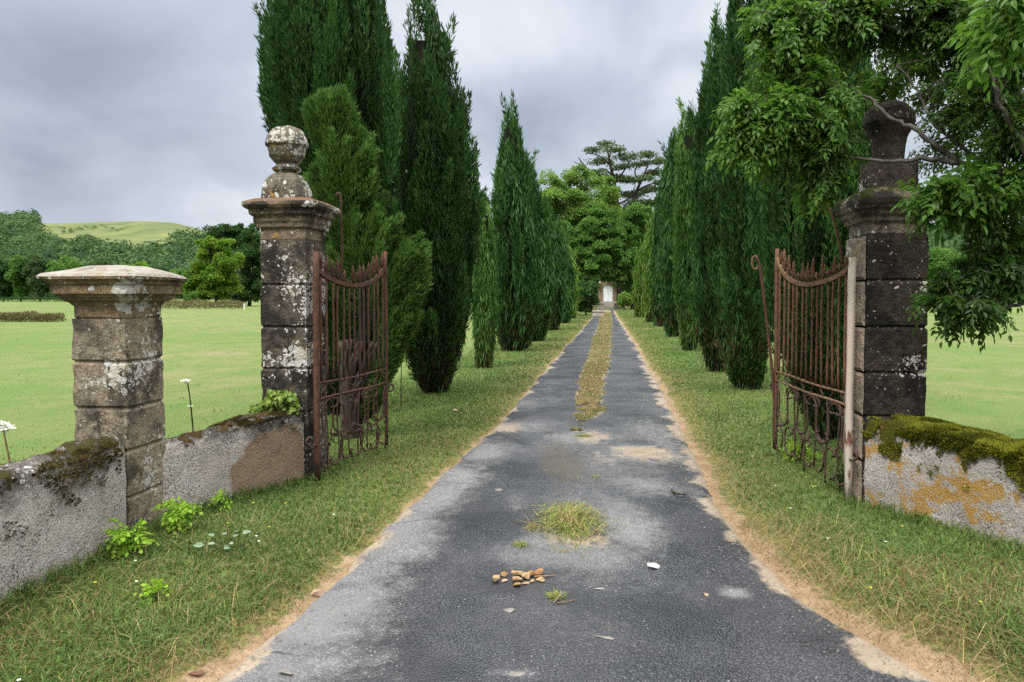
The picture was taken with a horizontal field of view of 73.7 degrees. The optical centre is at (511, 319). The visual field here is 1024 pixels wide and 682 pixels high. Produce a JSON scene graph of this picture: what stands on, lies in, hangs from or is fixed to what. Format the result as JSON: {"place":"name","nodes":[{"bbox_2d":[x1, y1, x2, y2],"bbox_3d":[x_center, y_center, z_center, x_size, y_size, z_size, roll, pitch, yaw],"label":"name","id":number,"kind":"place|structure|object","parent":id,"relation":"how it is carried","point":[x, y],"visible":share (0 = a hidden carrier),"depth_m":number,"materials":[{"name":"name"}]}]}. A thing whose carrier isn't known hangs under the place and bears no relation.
{"place":"outdoors","nodes":[
{"label":"outdoors","id":0,"kind":"place"},
{"bbox_2d":[0,299,1023,681],"bbox_3d":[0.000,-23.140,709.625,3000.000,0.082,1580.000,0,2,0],"label":"ground","id":1,"kind":"structure","parent":0,"point":[226,379],"depth_m":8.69,"materials":[{"name":"green plant"}]},
{"bbox_2d":[0,258,13,301],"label":"field edge tree","id":2,"kind":"object","parent":1,"relation":"on","point":[6,288],"visible":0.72,"depth_m":188.59,"materials":[{"name":"green plant"}]},
{"bbox_2d":[0,421,15,462],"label":"flower stalk","id":3,"kind":"object","parent":1,"relation":"on","point":[6,426],"visible":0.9,"depth_m":4.63,"materials":[{"name":"white plant"}]},
{"bbox_2d":[3,254,32,301],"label":"field edge tree","id":4,"kind":"object","parent":1,"relation":"on","point":[21,287],"visible":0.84,"depth_m":187.78,"materials":[{"name":"green plant"}]},
{"bbox_2d":[0,296,63,301],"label":"hedge","id":5,"kind":"object","parent":1,"relation":"on","point":[22,298],"visible":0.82,"depth_m":179.63,"materials":[{"name":"green plant"}]},
{"bbox_2d":[0,310,66,321],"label":"hedge","id":6,"kind":"object","parent":1,"relation":"on","point":[23,315],"visible":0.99,"depth_m":42.11,"materials":[{"name":"green plant"}]},
{"bbox_2d":[21,250,52,301],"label":"field edge tree","id":7,"kind":"object","parent":1,"relation":"on","point":[35,263],"visible":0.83,"depth_m":187.63,"materials":[{"name":"green plant"}]},
{"bbox_2d":[0,436,125,601],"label":"garden wall","id":8,"kind":"structure","parent":1,"relation":"on","point":[59,504],"depth_m":3.95,"materials":[{"name":"grey concrete"}]},
{"bbox_2d":[45,255,82,301],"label":"field edge tree","id":9,"kind":"object","parent":1,"relation":"on","point":[66,262],"visible":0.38,"depth_m":188.04,"materials":[{"name":"green plant"}]},
{"bbox_2d":[81,255,113,266],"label":"field edge tree","id":10,"kind":"object","parent":1,"relation":"on","point":[104,260],"visible":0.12,"depth_m":188.48,"materials":[{"name":"green plant"}]},
{"bbox_2d":[35,265,187,531],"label":"gate pillar","id":11,"kind":"structure","parent":1,"relation":"on","point":[117,354],"depth_m":4.64,"materials":[{"name":"stone"}]},
{"bbox_2d":[100,518,158,558],"bbox_3d":[-2.390,1.364,4.269,0.323,0.267,0.405,-1,2,-28],"label":"leafy weed","id":12,"kind":"object","parent":1,"relation":"on","point":[122,538],"visible":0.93,"depth_m":4.21,"materials":[{"name":"green plant"}]},
{"bbox_2d":[120,260,147,266],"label":"field edge tree","id":13,"kind":"object","parent":1,"relation":"on","point":[143,263],"visible":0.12,"depth_m":188.92,"materials":[{"name":"green plant"}]},
{"bbox_2d":[132,578,171,606],"bbox_3d":[-1.890,1.448,3.622,0.206,0.180,0.176,1,2,26],"label":"leafy weed","id":14,"kind":"object","parent":1,"relation":"on","point":[157,585],"visible":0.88,"depth_m":3.61,"materials":[{"name":"green plant"}]},
{"bbox_2d":[149,264,169,271],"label":"field edge tree","id":15,"kind":"object","parent":1,"relation":"on","point":[162,267],"visible":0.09,"depth_m":188.26,"materials":[{"name":"green plant"}]},
{"bbox_2d":[152,495,202,537],"bbox_3d":[-2.299,1.369,4.651,0.353,0.289,0.249,1,2,24],"label":"leafy weed","id":16,"kind":"object","parent":1,"relation":"on","point":[180,517],"visible":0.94,"depth_m":4.65,"materials":[{"name":"green plant"}]},
{"bbox_2d":[170,268,192,299],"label":"field edge tree","id":17,"kind":"object","parent":1,"relation":"on","point":[182,272],"visible":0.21,"depth_m":188.04,"materials":[{"name":"green plant"}]},
{"bbox_2d":[181,379,193,431],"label":"flower stalk","id":18,"kind":"object","parent":1,"relation":"on","point":[190,405],"visible":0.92,"depth_m":5.93,"materials":[{"name":"green plant"}]},
{"bbox_2d":[183,291,198,302],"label":"shrub","id":19,"kind":"object","parent":1,"relation":"on","point":[189,297],"visible":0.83,"depth_m":95.81,"materials":[{"name":"green plant"}]},
{"bbox_2d":[189,670,203,675],"bbox_3d":[-1.375,1.546,2.975,0.061,0.016,0.040,-1,2,-30],"label":"brick fragment","id":20,"kind":"object","parent":1,"relation":"on","point":[197,673],"visible":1,"depth_m":2.97,"materials":[{"name":"pink brick"}]},
{"bbox_2d":[161,299,245,308],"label":"hedge","id":21,"kind":"object","parent":1,"relation":"on","point":[177,303],"visible":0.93,"depth_m":83.10,"materials":[{"name":"green plant"}]},
{"bbox_2d":[181,234,245,303],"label":"ash tree","id":22,"kind":"object","parent":1,"relation":"on","point":[219,278],"visible":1,"depth_m":98.78,"materials":[{"name":"green plant"}]},
{"bbox_2d":[208,489,233,513],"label":"leafy weed","id":23,"kind":"object","parent":1,"relation":"on","point":[218,497],"visible":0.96,"depth_m":5.12,"materials":[{"name":"green plant"}]},
{"bbox_2d":[202,221,262,305],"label":"dark tree","id":24,"kind":"object","parent":1,"relation":"on","point":[247,244],"visible":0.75,"depth_m":106.71,"materials":[{"name":"green plant"}]},
{"bbox_2d":[161,406,310,515],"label":"garden wall","id":25,"kind":"structure","parent":1,"relation":"on","point":[237,452],"depth_m":5.50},
{"bbox_2d":[247,389,300,415],"bbox_3d":[-2.071,0.723,5.911,0.462,0.254,0.187,0,2,8],"label":"ivy plant","id":26,"kind":"object","parent":25,"relation":"on","point":[289,399],"visible":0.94,"depth_m":5.90,"materials":[{"name":"green plant"}]},
{"bbox_2d":[187,530,284,557],"bbox_3d":[-1.729,1.422,4.276,0.594,0.110,0.410,0,2,0],"label":"broadleaf weed","id":27,"kind":"object","parent":1,"relation":"on","point":[198,545],"visible":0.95,"depth_m":4.25,"materials":[{"name":"green plant"}]},
{"bbox_2d":[241,126,340,479],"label":"gate pillar","id":28,"kind":"structure","parent":1,"relation":"on","point":[293,219],"depth_m":5.97,"materials":[{"name":"stone"}]},
{"bbox_2d":[305,192,393,480],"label":"iron gate","id":29,"kind":"structure","parent":28,"relation":"attached to","point":[319,274],"depth_m":6.41,"materials":[{"name":"brown metal"}]},
{"bbox_2d":[251,0,406,415],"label":"cypress","id":30,"kind":"object","parent":1,"relation":"on","point":[306,48],"visible":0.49,"depth_m":8.63,"materials":[{"name":"green plant"}]},
{"bbox_2d":[299,82,433,439],"bbox_3d":[-1.640,-0.620,7.760,1.555,4.132,0.704,0,2,0],"label":"feathery conifer","id":31,"kind":"object","parent":1,"relation":"on","point":[343,140],"visible":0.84,"depth_m":7.57,"materials":[{"name":"green plant"}]},
{"bbox_2d":[400,364,401,404],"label":"flower stalk","id":32,"kind":"object","parent":1,"relation":"on","point":[400,387],"visible":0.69,"depth_m":10.04,"materials":[{"name":"green plant"}]},
{"bbox_2d":[393,0,489,393],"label":"cypress","id":33,"kind":"object","parent":1,"relation":"on","point":[440,208],"visible":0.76,"depth_m":10.93,"materials":[{"name":"green plant"}]},
{"bbox_2d":[471,191,499,367],"bbox_3d":[-0.608,-0.903,15.337,0.738,4.506,0.734,1,2,34],"label":"cypress","id":34,"kind":"object","parent":1,"relation":"on","point":[484,323],"visible":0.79,"depth_m":15.20,"materials":[{"name":"green plant"}]},
{"bbox_2d":[482,193,490,239],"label":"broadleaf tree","id":35,"kind":"object","parent":1,"relation":"on","point":[488,200],"visible":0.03,"depth_m":69.25,"materials":[{"name":"green plant"}]},
{"bbox_2d":[17,421,981,680],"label":"meadow flowers","id":36,"kind":"object","parent":1,"relation":"on","point":[395,421],"visible":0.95,"depth_m":4.30,"materials":[{"name":"plant"}]},
{"bbox_2d":[0,499,1023,681],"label":"dry grass","id":37,"kind":"structure","parent":1,"relation":"on","point":[849,583],"depth_m":3.65,"materials":[{"name":"plant"}]},
{"bbox_2d":[489,90,543,350],"bbox_3d":[0.046,-2.774,20.016,1.804,8.047,1.919,0,2,0],"label":"cypress","id":38,"kind":"object","parent":1,"relation":"on","point":[517,245],"visible":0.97,"depth_m":19.71,"materials":[{"name":"green plant"}]},
{"bbox_2d":[525,148,556,341],"bbox_3d":[0.815,-2.506,24.279,1.625,7.296,1.463,0,2,0],"label":"cypress","id":39,"kind":"object","parent":1,"relation":"on","point":[547,307],"visible":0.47,"depth_m":24.07,"materials":[{"name":"green plant"}]},
{"bbox_2d":[541,192,570,329],"bbox_3d":[1.759,-2.552,32.249,1.863,7.023,1.797,-1,2,-15],"label":"cypress","id":40,"kind":"object","parent":1,"relation":"on","point":[557,261],"visible":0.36,"depth_m":31.86,"materials":[{"name":"green plant"}]},
{"bbox_2d":[554,215,575,322],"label":"cypress","id":41,"kind":"object","parent":1,"relation":"on","point":[570,275],"visible":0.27,"depth_m":39.96,"materials":[{"name":"green plant"}]},
{"bbox_2d":[558,223,580,318],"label":"cypress","id":42,"kind":"object","parent":1,"relation":"on","point":[576,292],"visible":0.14,"depth_m":48.43,"materials":[{"name":"green plant"}]},
{"bbox_2d":[537,163,623,229],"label":"lime tree","id":43,"kind":"object","parent":1,"relation":"on","point":[572,206],"visible":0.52,"depth_m":84.44,"materials":[{"name":"green plant"}]},
{"bbox_2d":[577,279,599,314],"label":"round bush","id":44,"kind":"object","parent":1,"relation":"on","point":[588,297],"visible":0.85,"depth_m":55.41,"materials":[{"name":"green plant"}]},
{"bbox_2d":[556,204,631,283],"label":"maple tree","id":45,"kind":"object","parent":1,"relation":"on","point":[597,244],"visible":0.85,"depth_m":78.68,"materials":[{"name":"green plant"}]},
{"bbox_2d":[592,310,603,316],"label":"stone plinth","id":46,"kind":"structure","parent":1,"relation":"on","point":[598,312],"depth_m":54.63,"materials":[{"name":"beige stone"}]},
{"bbox_2d":[596,303,604,309],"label":"stone plinth","id":47,"kind":"structure","parent":1,"relation":"on","point":[600,306],"depth_m":80.44,"materials":[{"name":"grey stone"}]},
{"bbox_2d":[592,281,630,306],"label":"stone house","id":48,"kind":"structure","parent":1,"relation":"on","point":[606,294],"depth_m":99.95,"materials":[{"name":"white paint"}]},
{"bbox_2d":[597,281,616,292],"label":"climbing rose","id":49,"kind":"object","parent":48,"relation":"attached to","point":[615,284],"visible":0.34,"depth_m":99.40,"materials":[{"name":"green plant"}]},
{"bbox_2d":[603,285,612,300],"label":"door","id":50,"kind":"structure","parent":48,"relation":"in","point":[607,289],"depth_m":100.10,"materials":[{"name":"white paint"}]},
{"bbox_2d":[614,303,621,308],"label":"stone plinth","id":51,"kind":"structure","parent":1,"relation":"on","point":[616,306],"depth_m":83.05,"materials":[{"name":"grey stone"}]},
{"bbox_2d":[575,140,664,307],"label":"cedar tree","id":52,"kind":"object","parent":1,"relation":"on","point":[633,196],"visible":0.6,"depth_m":91.35,"materials":[{"name":"green plant"}]},
{"bbox_2d":[616,291,632,309],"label":"round bush","id":53,"kind":"object","parent":1,"relation":"on","point":[625,298],"visible":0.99,"depth_m":75.66,"materials":[{"name":"green plant"}]},
{"bbox_2d":[613,202,652,308],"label":"yew tree","id":54,"kind":"object","parent":1,"relation":"on","point":[632,220],"visible":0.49,"depth_m":80.54,"materials":[{"name":"green plant"}]},
{"bbox_2d":[632,238,644,316],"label":"cypress","id":55,"kind":"object","parent":1,"relation":"on","point":[637,294],"visible":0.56,"depth_m":51.34,"materials":[{"name":"green plant"}]},
{"bbox_2d":[640,211,654,321],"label":"cypress","id":56,"kind":"object","parent":1,"relation":"on","point":[647,274],"visible":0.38,"depth_m":41.42,"materials":[{"name":"green plant"}]},
{"bbox_2d":[648,167,665,326],"bbox_3d":[7.919,-3.613,35.760,1.577,9.007,1.661,2,3,41],"label":"cypress","id":57,"kind":"object","parent":1,"relation":"on","point":[657,316],"visible":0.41,"depth_m":35.60,"materials":[{"name":"green plant"}]},
{"bbox_2d":[654,126,680,336],"bbox_3d":[6.372,-3.260,26.845,1.552,8.747,1.698,-2,3,-42],"label":"cypress","id":58,"kind":"object","parent":1,"relation":"on","point":[668,310],"visible":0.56,"depth_m":26.62,"materials":[{"name":"green plant"}]},
{"bbox_2d":[669,96,699,350],"bbox_3d":[5.292,-2.704,20.113,1.377,7.824,1.521,0,2,0],"label":"cypress","id":59,"kind":"object","parent":1,"relation":"on","point":[682,258],"visible":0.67,"depth_m":19.88,"materials":[{"name":"green plant"}]},
{"bbox_2d":[682,1,730,371],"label":"cypress","id":60,"kind":"object","parent":1,"relation":"on","point":[706,223],"visible":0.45,"depth_m":14.30,"materials":[{"name":"green plant"}]},
{"bbox_2d":[704,0,773,389],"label":"cypress","id":61,"kind":"object","parent":1,"relation":"on","point":[745,356],"visible":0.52,"depth_m":11.54,"materials":[{"name":"green plant"}]},
{"bbox_2d":[779,440,822,461],"bbox_3d":[2.842,1.340,6.726,0.415,0.294,0.336,1,2,16],"label":"feathery weed","id":62,"kind":"object","parent":1,"relation":"on","point":[790,448],"visible":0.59,"depth_m":6.70,"materials":[{"name":"green plant"}]},
{"bbox_2d":[743,0,890,439],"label":"cypress","id":63,"kind":"object","parent":1,"relation":"on","point":[776,210],"visible":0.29,"depth_m":7.45,"materials":[{"name":"green plant"}]},
{"bbox_2d":[820,454,843,489],"bbox_3d":[2.730,1.276,5.660,0.344,0.342,0.276,-1,2,-19],"label":"scrub shrub","id":64,"kind":"object","parent":1,"relation":"on","point":[841,473],"visible":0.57,"depth_m":5.64,"materials":[{"name":"green plant"}]},
{"bbox_2d":[705,0,1023,352],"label":"broadleaf tree","id":65,"kind":"object","parent":1,"relation":"on","point":[800,118],"visible":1,"depth_m":4.72,"materials":[{"name":"green plant"}]},
{"bbox_2d":[833,100,929,503],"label":"gate pillar","id":66,"kind":"structure","parent":1,"relation":"on","point":[890,350],"depth_m":5.26,"materials":[{"name":"black stone"}]},
{"bbox_2d":[751,202,857,501],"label":"iron gate","id":67,"kind":"structure","parent":66,"relation":"attached to","point":[848,272],"depth_m":5.93,"materials":[{"name":"metal"}]},
{"bbox_2d":[861,414,1023,547],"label":"garden wall","id":68,"kind":"structure","parent":1,"relation":"on","point":[941,470],"depth_m":4.79,"materials":[{"name":"grey stone"}]},
{"bbox_2d":[925,247,966,290],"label":"field edge tree","id":69,"kind":"object","parent":1,"relation":"on","point":[940,257],"visible":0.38,"depth_m":128.00,"materials":[{"name":"green plant"}]},
{"bbox_2d":[948,234,992,260],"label":"field edge tree","id":70,"kind":"object","parent":1,"relation":"on","point":[961,242],"visible":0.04,"depth_m":129.56,"materials":[{"name":"green plant"}]},
{"bbox_2d":[0,0,1023,230],"label":"sky","id":71,"kind":"structure","parent":0,"point":[111,110],"materials":[{"name":"grey"}]},
{"bbox_2d":[11,221,1014,299],"bbox_3d":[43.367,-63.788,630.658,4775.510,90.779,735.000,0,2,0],"label":"hills","id":72,"kind":"structure","parent":0,"point":[136,232],"depth_m":569.18,"materials":[{"name":"green plant"}]},
{"bbox_2d":[0,208,990,299],"bbox_3d":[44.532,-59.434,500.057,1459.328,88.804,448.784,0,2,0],"label":"woods","id":73,"kind":"object","parent":72,"relation":"on","point":[20,235],"visible":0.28,"depth_m":425.05,"materials":[{"name":"green plant"}]},
{"bbox_2d":[217,308,931,681],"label":"driveway","id":74,"kind":"structure","parent":0,"point":[445,618],"depth_m":3.85,"materials":[{"name":"grey asphalt"}]},
{"bbox_2d":[278,670,293,674],"bbox_3d":[-0.973,1.520,2.941,0.076,0.011,0.022,0,2,13],"label":"stone","id":75,"kind":"object","parent":74,"relation":"on","point":[286,672],"visible":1,"depth_m":2.93,"materials":[{"name":"grey stone"}]},
{"bbox_2d":[311,589,325,596],"bbox_3d":[-1.078,1.518,3.795,0.080,0.041,0.042,-1,2,-22],"label":"stone","id":76,"kind":"object","parent":74,"relation":"on","point":[319,592],"visible":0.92,"depth_m":3.78,"materials":[{"name":"beige stone"}]},
{"bbox_2d":[492,575,499,581],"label":"stone","id":77,"kind":"object","parent":74,"relation":"on","point":[495,578],"visible":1,"depth_m":3.87,"materials":[{"name":"beige stone"}]},
{"bbox_2d":[503,608,515,612],"bbox_3d":[-0.016,1.501,3.528,0.062,0.011,0.044,1,2,23],"label":"stone","id":78,"kind":"object","parent":74,"relation":"on","point":[509,610],"visible":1,"depth_m":3.52,"materials":[{"name":"grey stone"}]},
{"bbox_2d":[512,576,521,580],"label":"stone","id":79,"kind":"object","parent":74,"relation":"on","point":[516,578],"visible":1,"depth_m":3.88,"materials":[{"name":"beige stone"}]},
{"bbox_2d":[511,570,522,575],"bbox_3d":[0.032,1.474,3.961,0.079,0.039,0.034,-1,2,-19],"label":"stone","id":80,"kind":"object","parent":74,"relation":"on","point":[517,573],"visible":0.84,"depth_m":3.95,"materials":[{"name":"beige stone"}]},
{"bbox_2d":[509,671,525,676],"bbox_3d":[0.024,1.521,2.932,0.070,0.008,0.036,0,2,0],"label":"stone","id":81,"kind":"object","parent":74,"relation":"on","point":[515,673],"visible":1,"depth_m":2.93,"materials":[{"name":"grey stone"}]},
{"bbox_2d":[510,540,529,547],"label":"grass tuft","id":82,"kind":"object","parent":74,"relation":"on","point":[521,543],"visible":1,"depth_m":4.45,"materials":[{"name":"plant"}]},
{"bbox_2d":[521,572,529,579],"bbox_3d":[0.079,1.473,3.921,0.051,0.044,0.032,0,2,0],"label":"stone","id":83,"kind":"object","parent":74,"relation":"on","point":[525,575],"visible":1,"depth_m":3.91,"materials":[{"name":"beige stone"}]},
{"bbox_2d":[522,524,540,530],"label":"grass tuft","id":84,"kind":"object","parent":74,"relation":"on","point":[527,526],"visible":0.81,"depth_m":4.78,"materials":[{"name":"plant"}]},
{"bbox_2d":[528,570,534,576],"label":"stone","id":85,"kind":"object","parent":74,"relation":"on","point":[532,572],"visible":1,"depth_m":3.94,"materials":[{"name":"brown stone"}]},
{"bbox_2d":[517,520,552,532],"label":"twig","id":86,"kind":"object","parent":74,"relation":"on","point":[536,524],"visible":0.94,"depth_m":4.76,"materials":[{"name":"brown wood"}]},
{"bbox_2d":[535,568,543,574],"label":"stone","id":87,"kind":"object","parent":74,"relation":"on","point":[538,571],"visible":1,"depth_m":3.96,"materials":[{"name":"brown stone"}]},
{"bbox_2d":[536,577,544,581],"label":"stone","id":88,"kind":"object","parent":74,"relation":"on","point":[541,579],"visible":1,"depth_m":3.88,"materials":[{"name":"beige stone"}]},
{"bbox_2d":[534,575,553,577],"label":"twig","id":89,"kind":"object","parent":74,"relation":"on","point":[535,576],"visible":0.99,"depth_m":3.94,"materials":[{"name":"brown wood"}]},
{"bbox_2d":[544,588,566,600],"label":"grass tuft","id":90,"kind":"object","parent":74,"relation":"on","point":[555,595],"visible":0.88,"depth_m":3.68,"materials":[{"name":"plant"}]},
{"bbox_2d":[524,496,625,561],"bbox_3d":[0.441,1.406,4.769,0.829,0.129,1.771,0,2,0],"label":"grass tuft","id":91,"kind":"object","parent":74,"relation":"on","point":[569,522],"visible":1,"depth_m":4.79,"materials":[{"name":"plant"}]},
{"bbox_2d":[575,433,594,437],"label":"grass tuft","id":92,"kind":"object","parent":74,"relation":"on","point":[582,435],"visible":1,"depth_m":7.88,"materials":[{"name":"plant"}]},
{"bbox_2d":[595,636,613,639],"bbox_3d":[0.438,1.510,3.245,0.100,0.009,0.021,1,2,20],"label":"stone","id":93,"kind":"object","parent":74,"relation":"on","point":[607,637],"visible":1,"depth_m":3.24,"materials":[{"name":"grey stone"}]},
{"bbox_2d":[647,563,659,568],"bbox_3d":[0.853,1.478,4.096,0.081,0.018,0.080,0,2,0],"label":"stone","id":94,"kind":"object","parent":74,"relation":"on","point":[655,565],"visible":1,"depth_m":4.09,"materials":[{"name":"white stone"}]},
{"bbox_2d":[671,489,685,494],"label":"twig","id":95,"kind":"object","parent":74,"relation":"on","point":[673,491],"visible":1,"depth_m":5.56,"materials":[{"name":"brown wood"}]},
{"bbox_2d":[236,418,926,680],"bbox_3d":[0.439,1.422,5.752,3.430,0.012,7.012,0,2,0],"label":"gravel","id":96,"kind":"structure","parent":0,"point":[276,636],"depth_m":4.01,"materials":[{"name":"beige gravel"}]}
]}

